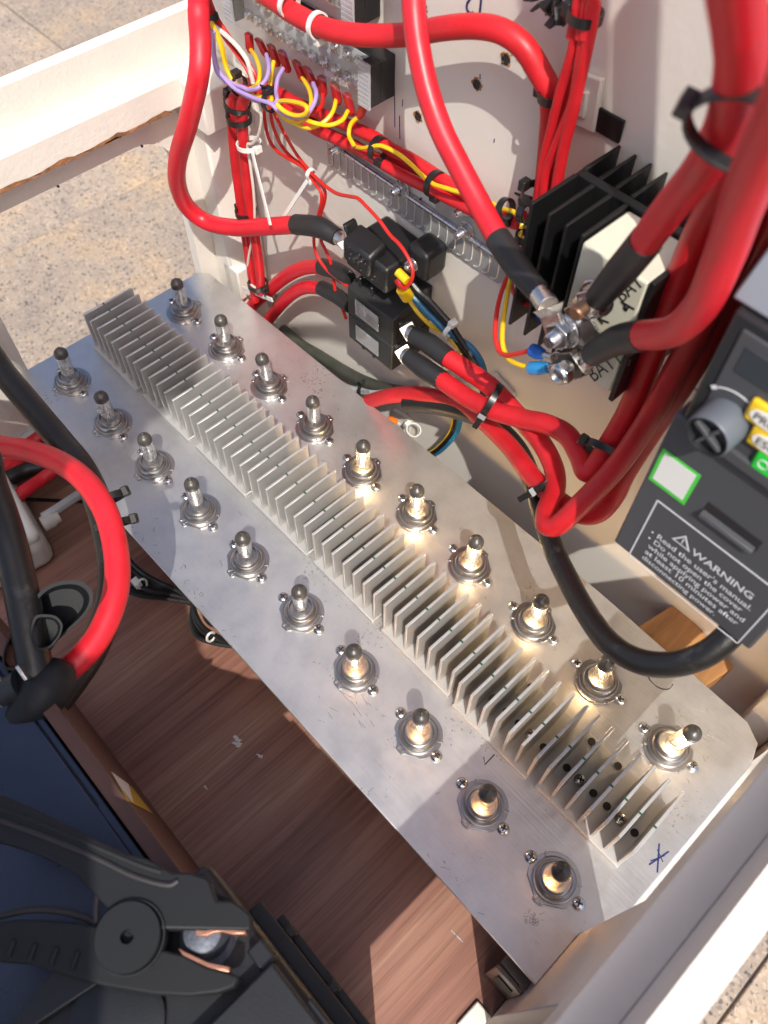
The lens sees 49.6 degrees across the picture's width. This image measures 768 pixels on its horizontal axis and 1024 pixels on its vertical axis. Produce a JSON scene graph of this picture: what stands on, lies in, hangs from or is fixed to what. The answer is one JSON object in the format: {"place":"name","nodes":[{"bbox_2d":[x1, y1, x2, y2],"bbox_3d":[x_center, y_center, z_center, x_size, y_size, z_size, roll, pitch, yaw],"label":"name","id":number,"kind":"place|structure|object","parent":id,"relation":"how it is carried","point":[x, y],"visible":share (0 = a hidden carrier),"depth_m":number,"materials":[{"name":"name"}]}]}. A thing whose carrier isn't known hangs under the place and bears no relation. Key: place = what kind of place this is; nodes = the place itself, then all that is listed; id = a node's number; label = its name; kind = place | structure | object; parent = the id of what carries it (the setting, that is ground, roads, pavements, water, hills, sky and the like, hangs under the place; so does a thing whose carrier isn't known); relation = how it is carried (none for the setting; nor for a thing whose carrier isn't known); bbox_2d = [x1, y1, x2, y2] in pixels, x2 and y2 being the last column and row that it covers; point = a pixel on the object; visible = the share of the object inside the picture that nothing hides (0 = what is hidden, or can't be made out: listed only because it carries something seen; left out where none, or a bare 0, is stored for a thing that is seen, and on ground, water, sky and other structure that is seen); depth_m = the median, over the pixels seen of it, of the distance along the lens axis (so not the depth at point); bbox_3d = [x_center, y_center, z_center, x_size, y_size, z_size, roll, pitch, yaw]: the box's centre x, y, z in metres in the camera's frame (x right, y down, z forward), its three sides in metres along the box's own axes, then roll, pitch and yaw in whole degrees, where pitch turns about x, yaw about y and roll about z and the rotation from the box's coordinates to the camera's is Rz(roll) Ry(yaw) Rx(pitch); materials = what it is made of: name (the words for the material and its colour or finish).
{"place":"outdoors","nodes":[
{"label":"outdoors","id":0,"kind":"place"},
{"bbox_2d":[0,0,767,1023],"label":"pavement","id":1,"kind":"structure","parent":0,"point":[74,250],"depth_m":1.78,"materials":[{"name":"stone"}]},
{"bbox_2d":[0,0,767,1023],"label":"wooden cart","id":2,"kind":"object","parent":1,"relation":"on","point":[294,826],"visible":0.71,"depth_m":0.65,"materials":[{"name":"beige paint"}]},
{"bbox_2d":[5,462,44,484],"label":"cable","id":3,"kind":"object","parent":2,"relation":"attached to","point":[19,473],"visible":0.64,"depth_m":0.81,"materials":[{"name":"black rubber"}]},
{"bbox_2d":[0,452,51,682],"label":"black hose","id":4,"kind":"object","parent":2,"relation":"attached to","point":[21,591],"visible":0.98,"depth_m":0.49,"materials":[{"name":"rubber"}]},
{"bbox_2d":[0,475,61,586],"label":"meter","id":5,"kind":"object","parent":2,"relation":"on","point":[40,548],"visible":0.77,"depth_m":0.78,"materials":[{"name":"grey plastic"}]},
{"bbox_2d":[40,490,80,516],"bbox_3d":[-0.301,-0.017,0.814,0.013,0.025,0.081,31,62,18],"label":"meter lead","id":6,"kind":"object","parent":5,"relation":"attached to","point":[62,505],"visible":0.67,"depth_m":0.80,"materials":[{"name":"grey plastic"}]},
{"bbox_2d":[15,468,57,500],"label":"cable","id":7,"kind":"object","parent":2,"relation":"attached to","point":[35,483],"visible":0.65,"depth_m":0.81,"materials":[{"name":"red rubber"}]},
{"bbox_2d":[0,346,116,710],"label":"black twin cable","id":8,"kind":"object","parent":2,"relation":"attached to","point":[42,419],"visible":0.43,"depth_m":0.62,"materials":[{"name":"rubber"}]},
{"bbox_2d":[0,655,149,1023],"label":"battery","id":9,"kind":"object","parent":2,"relation":"on","point":[42,770],"visible":0.27,"depth_m":0.45,"materials":[{"name":"blue plastic"}]},
{"bbox_2d":[0,580,92,723],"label":"battery clamp","id":10,"kind":"object","parent":9,"relation":"attached to","point":[66,604],"visible":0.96,"depth_m":0.48,"materials":[{"name":"black plastic"}]},
{"bbox_2d":[0,435,130,679],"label":"clamp cable","id":11,"kind":"object","parent":10,"relation":"attached to","point":[84,653],"visible":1,"depth_m":0.54,"materials":[{"name":"red rubber"}]},
{"bbox_2d":[129,557,189,605],"bbox_3d":[-0.215,0.059,0.737,0.112,0.018,0.039,38,65,21],"label":"wire coil","id":12,"kind":"object","parent":2,"relation":"hanging from","point":[156,589],"visible":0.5,"depth_m":0.73,"materials":[{"name":"black plastic"}]},
{"bbox_2d":[40,866,369,1023],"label":"battery","id":13,"kind":"object","parent":2,"relation":"on","point":[280,970],"visible":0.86,"depth_m":0.39,"materials":[{"name":"black plastic"}]},
{"bbox_2d":[13,971,96,1023],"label":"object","id":14,"kind":"object","parent":13,"relation":"on","point":[55,993],"visible":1,"depth_m":0.38,"materials":[{"name":"black plastic"}]},
{"bbox_2d":[0,795,253,996],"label":"battery clamp","id":15,"kind":"object","parent":13,"relation":"attached to","point":[123,941],"visible":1,"depth_m":0.38,"materials":[{"name":"black plastic"}]},
{"bbox_2d":[189,601,231,648],"bbox_3d":[-0.154,0.100,0.712,0.021,0.018,0.061,-38,65,-22],"label":"wire coil","id":16,"kind":"object","parent":2,"relation":"on","point":[200,630],"visible":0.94,"depth_m":0.71,"materials":[{"name":"black plastic"}]},
{"bbox_2d":[236,89,264,295],"bbox_3d":[-0.107,-0.264,0.716,0.009,0.227,0.048,-38,65,-22],"label":"post cable","id":17,"kind":"object","parent":2,"relation":"attached to","point":[242,103],"visible":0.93,"depth_m":0.71,"materials":[{"name":"red rubber"}]},
{"bbox_2d":[228,67,247,95],"bbox_3d":[-0.111,-0.325,0.629,0.015,0.019,0.007,-38,65,-22],"label":"cable tie","id":18,"kind":"object","parent":17,"relation":"attached to","point":[236,73],"visible":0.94,"depth_m":0.62,"materials":[{"name":"black plastic"}]},
{"bbox_2d":[210,21,280,101],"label":"tagged wire","id":19,"kind":"object","parent":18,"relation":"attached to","point":[274,56],"visible":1,"depth_m":0.61,"materials":[{"name":"yellow"}]},
{"bbox_2d":[211,30,270,91],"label":"tagged wire","id":20,"kind":"object","parent":17,"relation":"attached to","point":[262,47],"visible":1,"depth_m":0.61,"materials":[{"name":"purple"}]},
{"bbox_2d":[220,66,318,119],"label":"tagged wire","id":21,"kind":"object","parent":17,"relation":"attached to","point":[310,77],"visible":1,"depth_m":0.60,"materials":[{"name":"purple"}]},
{"bbox_2d":[274,59,312,124],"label":"tagged wire","id":22,"kind":"object","parent":17,"relation":"attached to","point":[299,71],"visible":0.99,"depth_m":0.60,"materials":[{"name":"yellow"}]},
{"bbox_2d":[167,0,346,249],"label":"battery cable","id":23,"kind":"object","parent":2,"relation":"attached to","point":[189,117],"visible":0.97,"depth_m":0.66,"materials":[{"name":"red plastic"}]},
{"bbox_2d":[263,110,348,287],"bbox_3d":[-0.063,-0.256,0.682,0.007,0.111,0.116,-32,63,-19],"label":"thin wire","id":24,"kind":"object","parent":23,"relation":"attached to","point":[301,166],"visible":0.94,"depth_m":0.68,"materials":[{"name":"red"}]},
{"bbox_2d":[246,258,356,310],"bbox_3d":[-0.097,-0.207,0.825,0.017,0.210,0.208,-38,65,-22],"label":"battery cable","id":25,"kind":"object","parent":2,"relation":"attached to","point":[341,272],"visible":0.75,"depth_m":0.74,"materials":[{"name":"red plastic"}]},
{"bbox_2d":[268,106,347,319],"bbox_3d":[-0.061,-0.247,0.701,0.006,0.152,0.101,-32,63,-19],"label":"thin wire","id":26,"kind":"object","parent":25,"relation":"attached to","point":[286,152],"visible":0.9,"depth_m":0.67,"materials":[{"name":"red"}]},
{"bbox_2d":[263,280,348,323],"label":"battery cable","id":27,"kind":"object","parent":2,"relation":"attached to","point":[338,297],"visible":0.83,"depth_m":0.76,"materials":[{"name":"red plastic"}]},
{"bbox_2d":[226,0,394,107],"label":"terminal block","id":28,"kind":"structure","parent":2,"relation":"attached to","point":[369,73],"depth_m":0.57,"materials":[{"name":"clear plastic"}]},
{"bbox_2d":[211,29,290,105],"bbox_3d":[-0.091,-0.328,0.613,0.034,0.038,0.078,-38,65,-22],"label":"tagged wire","id":29,"kind":"object","parent":28,"relation":"attached to","point":[284,61],"visible":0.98,"depth_m":0.61,"materials":[{"name":"purple"}]},
{"bbox_2d":[275,98,309,117],"bbox_3d":[-0.068,-0.284,0.583,0.010,0.020,0.045,-34,64,-20],"label":"wire loop","id":30,"kind":"object","parent":29,"relation":"on","point":[289,113],"visible":1,"depth_m":0.58,"materials":[{"name":"yellow"}]},
{"bbox_2d":[229,69,341,129],"bbox_3d":[-0.073,-0.311,0.607,0.032,0.028,0.103,-38,65,-22],"label":"tagged wire","id":31,"kind":"object","parent":28,"relation":"attached to","point":[335,93],"visible":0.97,"depth_m":0.59,"materials":[{"name":"yellow"}]},
{"bbox_2d":[283,91,354,127],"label":"tagged wire","id":32,"kind":"object","parent":28,"relation":"attached to","point":[349,104],"visible":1,"depth_m":0.58,"materials":[{"name":"yellow"}]},
{"bbox_2d":[347,103,525,237],"bbox_3d":[0.030,-0.224,0.559,0.016,0.038,0.165,-38,65,-22],"label":"tagged wire","id":33,"kind":"object","parent":28,"relation":"attached to","point":[361,111],"visible":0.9,"depth_m":0.57,"materials":[{"name":"yellow"}]},
{"bbox_2d":[278,325,401,389],"bbox_3d":[-0.040,-0.154,0.850,0.013,0.083,0.212,-38,65,-22],"label":"olive cable","id":34,"kind":"object","parent":2,"relation":"attached to","point":[339,368],"visible":0.72,"depth_m":0.87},
{"bbox_2d":[325,0,379,22],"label":"terminal block","id":35,"kind":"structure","parent":2,"relation":"attached to","point":[362,11],"depth_m":0.53,"materials":[{"name":"black plastic"}]},
{"bbox_2d":[0,273,757,984],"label":"aluminium plate","id":36,"kind":"object","parent":2,"relation":"on","point":[482,877],"visible":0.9,"depth_m":0.64,"materials":[{"name":"silver metal"}]},
{"bbox_2d":[52,347,90,397],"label":"halogen lamp","id":37,"kind":"object","parent":36,"relation":"on","point":[69,381],"visible":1,"depth_m":0.77,"materials":[{"name":"silver metal"}]},
{"bbox_2d":[92,390,131,441],"bbox_3d":[-0.247,-0.092,0.738,0.039,0.045,0.036,8,58,4],"label":"stud diode","id":38,"kind":"object","parent":36,"relation":"on","point":[112,423],"visible":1,"depth_m":0.75,"materials":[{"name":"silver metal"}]},
{"bbox_2d":[83,288,176,391],"bbox_3d":[-0.235,-0.163,0.783,0.057,0.045,0.073,-38,65,-22],"label":"heat sink","id":39,"kind":"object","parent":36,"relation":"on","point":[127,328],"visible":0.8,"depth_m":0.77,"materials":[{"name":"metal"}]},
{"bbox_2d":[134,432,174,483],"bbox_3d":[-0.202,-0.052,0.713,0.038,0.044,0.036,4,58,2],"label":"stud diode","id":40,"kind":"object","parent":36,"relation":"on","point":[154,465],"visible":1,"depth_m":0.72,"materials":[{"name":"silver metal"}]},
{"bbox_2d":[133,333,232,441],"bbox_3d":[-0.179,-0.113,0.752,0.057,0.045,0.073,-38,65,-22],"label":"heat sink","id":41,"kind":"object","parent":36,"relation":"on","point":[180,379],"visible":0.84,"depth_m":0.74,"materials":[{"name":"metal"}]},
{"bbox_2d":[166,278,201,324],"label":"halogen lamp","id":42,"kind":"object","parent":36,"relation":"on","point":[181,309],"visible":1,"depth_m":0.82,"materials":[{"name":"silver metal"}]},
{"bbox_2d":[179,477,220,531],"bbox_3d":[-0.157,-0.012,0.689,0.038,0.044,0.036,5,58,3],"label":"stud diode","id":43,"kind":"object","parent":36,"relation":"on","point":[201,510],"visible":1,"depth_m":0.70,"materials":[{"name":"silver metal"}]},
{"bbox_2d":[208,314,245,361],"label":"halogen lamp","id":44,"kind":"object","parent":36,"relation":"on","point":[223,346],"visible":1,"depth_m":0.80,"materials":[{"name":"silver metal"}]},
{"bbox_2d":[188,383,291,497],"bbox_3d":[-0.123,-0.063,0.721,0.057,0.045,0.073,-38,65,-22],"label":"heat sink","id":45,"kind":"object","parent":36,"relation":"on","point":[238,435],"visible":0.84,"depth_m":0.71,"materials":[{"name":"metal"}]},
{"bbox_2d":[227,85,258,303],"bbox_3d":[-0.116,-0.267,0.733,0.008,0.242,0.046,-38,65,-22],"label":"post cable","id":46,"kind":"object","parent":36,"relation":"attached to","point":[234,158],"visible":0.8,"depth_m":0.72,"materials":[{"name":"red rubber"}]},
{"bbox_2d":[213,21,261,86],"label":"tagged wire","id":47,"kind":"object","parent":46,"relation":"attached to","point":[249,41],"visible":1,"depth_m":0.62,"materials":[{"name":"yellow"}]},
{"bbox_2d":[246,101,262,287],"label":"white wire","id":48,"kind":"object","parent":46,"relation":"attached to","point":[254,141],"visible":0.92,"depth_m":0.69,"materials":[{"name":"beige"}]},
{"bbox_2d":[226,531,269,582],"bbox_3d":[-0.112,0.028,0.663,0.038,0.045,0.036,7,58,4],"label":"stud diode","id":49,"kind":"object","parent":36,"relation":"on","point":[247,559],"visible":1,"depth_m":0.67,"materials":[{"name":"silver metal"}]},
{"bbox_2d":[250,352,287,402],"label":"halogen lamp","id":50,"kind":"object","parent":36,"relation":"on","point":[267,385],"visible":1,"depth_m":0.77,"materials":[{"name":"silver metal"}]},
{"bbox_2d":[247,436,355,556],"bbox_3d":[-0.068,-0.014,0.690,0.057,0.045,0.073,-38,65,-22],"label":"heat sink","id":51,"kind":"object","parent":36,"relation":"on","point":[300,496],"visible":0.93,"depth_m":0.68,"materials":[{"name":"metal"}]},
{"bbox_2d":[278,584,324,634],"bbox_3d":[-0.066,0.068,0.638,0.038,0.045,0.037,-1,58,-1],"label":"halogen lamp","id":52,"kind":"object","parent":36,"relation":"on","point":[301,608],"visible":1,"depth_m":0.65,"materials":[{"name":"silver metal"}]},
{"bbox_2d":[295,395,333,444],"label":"halogen lamp","id":53,"kind":"object","parent":36,"relation":"on","point":[313,426],"visible":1,"depth_m":0.75,"materials":[{"name":"silver metal"}]},
{"bbox_2d":[333,643,378,695],"bbox_3d":[-0.021,0.108,0.613,0.038,0.045,0.037,8,58,4],"label":"halogen lamp","id":54,"kind":"object","parent":36,"relation":"on","point":[356,668],"visible":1,"depth_m":0.62,"materials":[{"name":"silver metal"}]},
{"bbox_2d":[342,439,381,490],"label":"halogen lamp","id":55,"kind":"object","parent":36,"relation":"on","point":[361,471],"visible":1,"depth_m":0.72,"materials":[{"name":"silver metal"}]},
{"bbox_2d":[312,495,425,622],"bbox_3d":[-0.012,0.036,0.659,0.057,0.045,0.073,-38,65,-22],"label":"heat sink","id":56,"kind":"object","parent":36,"relation":"on","point":[366,564],"visible":0.96,"depth_m":0.65,"materials":[{"name":"metal"}]},
{"bbox_2d":[396,484,438,533],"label":"halogen lamp","id":57,"kind":"object","parent":36,"relation":"on","point":[415,512],"visible":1,"depth_m":0.70,"materials":[{"name":"silver metal"}]},
{"bbox_2d":[394,707,442,762],"bbox_3d":[0.025,0.150,0.587,0.039,0.045,0.036,8,58,5],"label":"halogen lamp","id":58,"kind":"object","parent":36,"relation":"on","point":[419,733],"visible":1,"depth_m":0.60,"materials":[{"name":"silver metal"}]},
{"bbox_2d":[381,562,504,696],"bbox_3d":[0.043,0.087,0.627,0.057,0.045,0.073,-38,65,-22],"label":"heat sink","id":59,"kind":"object","parent":36,"relation":"on","point":[438,638],"visible":0.98,"depth_m":0.62,"materials":[{"name":"metal"}]},
{"bbox_2d":[448,534,492,586],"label":"halogen lamp","id":60,"kind":"object","parent":36,"relation":"on","point":[467,565],"visible":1,"depth_m":0.67,"materials":[{"name":"silver metal"}]},
{"bbox_2d":[456,777,509,835],"bbox_3d":[0.069,0.193,0.561,0.038,0.045,0.036,5,58,3],"label":"halogen lamp","id":61,"kind":"object","parent":36,"relation":"on","point":[482,804],"visible":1,"depth_m":0.57,"materials":[{"name":"silver metal"}]},
{"bbox_2d":[452,635,587,778],"bbox_3d":[0.096,0.139,0.595,0.057,0.045,0.073,-38,66,-22],"label":"heat sink","id":62,"kind":"object","parent":36,"relation":"on","point":[522,724],"visible":1,"depth_m":0.60,"materials":[{"name":"metal"}]},
{"bbox_2d":[508,593,558,644],"bbox_3d":[0.117,0.075,0.636,0.036,0.045,0.039,-3,58,-2],"label":"halogen lamp","id":63,"kind":"object","parent":36,"relation":"on","point":[533,622],"visible":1,"depth_m":0.65,"materials":[{"name":"silver metal"}]},
{"bbox_2d":[524,850,584,910],"bbox_3d":[0.114,0.233,0.535,0.036,0.044,0.039,-3,58,-2],"label":"halogen lamp","id":64,"kind":"object","parent":36,"relation":"on","point":[554,879],"visible":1,"depth_m":0.55,"materials":[{"name":"silver metal"}]},
{"bbox_2d":[571,655,625,705],"bbox_3d":[0.162,0.116,0.610,0.039,0.044,0.036,3,58,1],"label":"halogen lamp","id":65,"kind":"object","parent":36,"relation":"on","point":[598,682],"visible":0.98,"depth_m":0.62,"materials":[{"name":"silver metal"}]},
{"bbox_2d":[535,714,685,867],"bbox_3d":[0.152,0.188,0.564,0.057,0.045,0.073,-38,65,-22],"label":"heat sink","id":66,"kind":"object","parent":36,"relation":"on","point":[612,809],"visible":1,"depth_m":0.57,"materials":[{"name":"metal"}]},
{"bbox_2d":[638,722,701,772],"bbox_3d":[0.206,0.159,0.584,0.036,0.044,0.038,-3,58,-3],"label":"halogen lamp","id":67,"kind":"object","parent":36,"relation":"on","point":[666,748],"visible":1,"depth_m":0.59,"materials":[{"name":"silver metal"}]},
{"bbox_2d":[240,77,527,223],"bbox_3d":[-0.015,-0.270,0.612,0.009,0.057,0.309,-38,65,-22],"label":"trunk cable","id":68,"kind":"object","parent":2,"relation":"attached to","point":[369,134],"visible":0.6,"depth_m":0.59,"materials":[{"name":"red plastic"}]},
{"bbox_2d":[267,95,523,229],"bbox_3d":[-0.013,-0.263,0.610,0.008,0.055,0.297,-38,65,-22],"label":"trunk cable","id":69,"kind":"object","parent":68,"relation":"attached to","point":[392,169],"visible":0.52,"depth_m":0.59,"materials":[{"name":"red rubber"}]},
{"bbox_2d":[348,275,431,369],"bbox_3d":[0.004,-0.168,0.703,0.046,0.069,0.055,-38,65,-22],"label":"fuse box","id":70,"kind":"object","parent":2,"relation":"attached to","point":[376,315],"visible":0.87,"depth_m":0.68,"materials":[{"name":"black plastic"}]},
{"bbox_2d":[394,172,726,482],"bbox_3d":[0.085,-0.215,0.362,0.092,0.694,0.297,-16,59,-11],"label":"battery cable","id":71,"kind":"object","parent":70,"relation":"attached to","point":[684,263],"visible":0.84,"depth_m":0.50,"materials":[{"name":"red plastic"}]},
{"bbox_2d":[472,382,503,429],"bbox_3d":[0.076,-0.077,0.593,0.012,0.030,0.030,26,61,15],"label":"cable tie","id":72,"kind":"object","parent":71,"relation":"attached to","point":[481,416],"visible":1,"depth_m":0.58,"materials":[{"name":"black plastic"}]},
{"bbox_2d":[576,433,614,454],"bbox_3d":[0.138,-0.036,0.518,0.021,0.034,0.038,-38,65,-22],"label":"cable tie","id":73,"kind":"object","parent":71,"relation":"attached to","point":[585,441],"visible":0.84,"depth_m":0.51,"materials":[{"name":"black plastic"}]},
{"bbox_2d":[398,205,767,537],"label":"battery cable","id":74,"kind":"object","parent":70,"relation":"attached to","point":[552,519],"visible":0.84,"depth_m":0.52,"materials":[{"name":"red plastic"}]},
{"bbox_2d":[343,216,446,292],"bbox_3d":[0.004,-0.199,0.639,0.056,0.045,0.080,-38,65,-22],"label":"fuse holder","id":75,"kind":"object","parent":2,"relation":"attached to","point":[374,254],"visible":0.98,"depth_m":0.63,"materials":[{"name":"black plastic"}]},
{"bbox_2d":[273,112,414,289],"bbox_3d":[-0.033,-0.240,0.633,0.011,0.044,0.191,-29,62,-17],"label":"thin wire","id":76,"kind":"object","parent":75,"relation":"attached to","point":[373,214],"visible":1,"depth_m":0.61,"materials":[{"name":"red"}]},
{"bbox_2d":[410,282,486,396],"bbox_3d":[0.050,-0.131,0.637,0.080,0.072,0.006,36,64,20],"label":"harness wire","id":77,"kind":"object","parent":75,"relation":"attached to","point":[432,304],"visible":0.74,"depth_m":0.62,"materials":[{"name":"black rubber"}]},
{"bbox_2d":[412,292,486,370],"bbox_3d":[0.050,-0.130,0.642,0.084,0.055,0.006,36,64,20],"label":"harness wire","id":78,"kind":"object","parent":75,"relation":"attached to","point":[429,315],"visible":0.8,"depth_m":0.63,"materials":[{"name":"blue"}]},
{"bbox_2d":[255,0,557,178],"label":"battery cable","id":79,"kind":"object","parent":2,"relation":"attached to","point":[519,43],"visible":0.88,"depth_m":0.46,"materials":[{"name":"red rubber"}]},
{"bbox_2d":[324,140,514,292],"bbox_3d":[0.034,-0.219,0.610,0.014,0.052,0.244,-38,65,-22],"label":"strip","id":80,"kind":"object","parent":2,"relation":"attached to","point":[457,232],"visible":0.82,"depth_m":0.62,"materials":[{"name":"clear plastic"}]},
{"bbox_2d":[484,955,531,998],"bbox_3d":[0.093,0.322,0.588,0.032,0.080,0.022,-38,65,-22],"label":"slotted bracket","id":81,"kind":"object","parent":2,"relation":"on","point":[503,982],"visible":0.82,"depth_m":0.55,"materials":[{"name":"silver metal"}]},
{"bbox_2d":[523,0,566,28],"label":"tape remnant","id":82,"kind":"object","parent":2,"relation":"attached to","point":[551,9],"visible":0.7,"depth_m":0.42,"materials":[{"name":"black plastic"}]},
{"bbox_2d":[533,0,580,200],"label":"riser cable","id":83,"kind":"object","parent":2,"relation":"attached to","point":[566,69],"visible":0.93,"depth_m":0.43,"materials":[{"name":"red rubber"}]},
{"bbox_2d":[560,0,604,30],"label":"cable tie","id":84,"kind":"object","parent":83,"relation":"attached to","point":[573,21],"visible":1,"depth_m":0.40,"materials":[{"name":"black plastic"}]},
{"bbox_2d":[361,206,767,524],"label":"battery cable","id":85,"kind":"object","parent":2,"relation":"attached to","point":[517,456],"visible":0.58,"depth_m":0.53,"materials":[{"name":"red rubber"}]},
{"bbox_2d":[550,0,601,188],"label":"riser cable","id":86,"kind":"object","parent":2,"relation":"attached to","point":[591,11],"visible":0.78,"depth_m":0.42,"materials":[{"name":"red rubber"}]},
{"bbox_2d":[538,0,585,196],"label":"riser cable","id":87,"kind":"object","parent":86,"relation":"attached to","point":[549,159],"visible":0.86,"depth_m":0.45,"materials":[{"name":"red rubber"}]},
{"bbox_2d":[576,72,604,132],"bbox_3d":[0.109,-0.227,0.459,0.007,0.032,0.025,-38,65,-22],"label":"adhesive clip","id":88,"kind":"object","parent":2,"relation":"attached to","point":[590,104],"visible":0.47,"depth_m":0.45,"materials":[{"name":"beige plastic"}]},
{"bbox_2d":[508,107,692,401],"bbox_3d":[0.112,-0.131,0.457,0.113,0.101,0.102,-38,65,-22],"label":"battery isolator","id":89,"kind":"object","parent":2,"relation":"attached to","point":[582,223],"visible":0.7,"depth_m":0.44,"materials":[{"name":"black metal"}]},
{"bbox_2d":[401,0,564,333],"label":"battery cable","id":90,"kind":"object","parent":89,"relation":"attached to","point":[521,272],"visible":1,"depth_m":0.45,"materials":[{"name":"red plastic"}]},
{"bbox_2d":[526,359,556,374],"bbox_3d":[0.093,-0.081,0.458,0.008,0.033,0.032,-38,65,-22],"label":"ring terminal","id":91,"kind":"object","parent":89,"relation":"attached to","point":[537,367],"visible":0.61,"depth_m":0.47,"materials":[{"name":"blue"}]},
{"bbox_2d":[500,223,526,368],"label":"sense wire","id":92,"kind":"object","parent":91,"relation":"attached to","point":[502,327],"visible":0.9,"depth_m":0.49,"materials":[{"name":"yellow"}]},
{"bbox_2d":[527,344,561,362],"bbox_3d":[0.093,-0.084,0.453,0.008,0.020,0.034,-38,65,-22],"label":"ring terminal","id":93,"kind":"object","parent":89,"relation":"attached to","point":[535,351],"visible":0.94,"depth_m":0.46,"materials":[{"name":"blue plastic"}]},
{"bbox_2d":[493,246,527,357],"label":"sense wire","id":94,"kind":"object","parent":93,"relation":"attached to","point":[500,352],"visible":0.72,"depth_m":0.49,"materials":[{"name":"red"}]},
{"bbox_2d":[570,0,767,321],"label":"battery cable","id":95,"kind":"object","parent":89,"relation":"attached to","point":[738,30],"visible":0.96,"depth_m":0.25,"materials":[{"name":"red plastic"}]},
{"bbox_2d":[671,85,760,172],"bbox_3d":[0.103,-0.108,0.238,0.041,0.036,0.022,28,62,16],"label":"cable tie","id":96,"kind":"object","parent":95,"relation":"attached to","point":[691,99],"visible":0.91,"depth_m":0.24,"materials":[{"name":"black plastic"}]},
{"bbox_2d":[572,67,767,379],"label":"battery cable","id":97,"kind":"object","parent":89,"relation":"attached to","point":[742,204],"visible":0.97,"depth_m":0.27,"materials":[{"name":"red plastic"}]},
{"bbox_2d":[615,249,767,647],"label":"motor drive","id":98,"kind":"structure","parent":2,"relation":"attached to","point":[693,530],"depth_m":0.37,"materials":[{"name":"black plastic"}]},
{"bbox_2d":[401,399,741,678],"bbox_3d":[0.096,-0.015,0.568,0.067,0.186,0.341,-23,61,-15],"label":"power cable","id":99,"kind":"object","parent":98,"relation":"attached to","point":[716,645],"visible":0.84,"depth_m":0.48,"materials":[{"name":"black rubber"}]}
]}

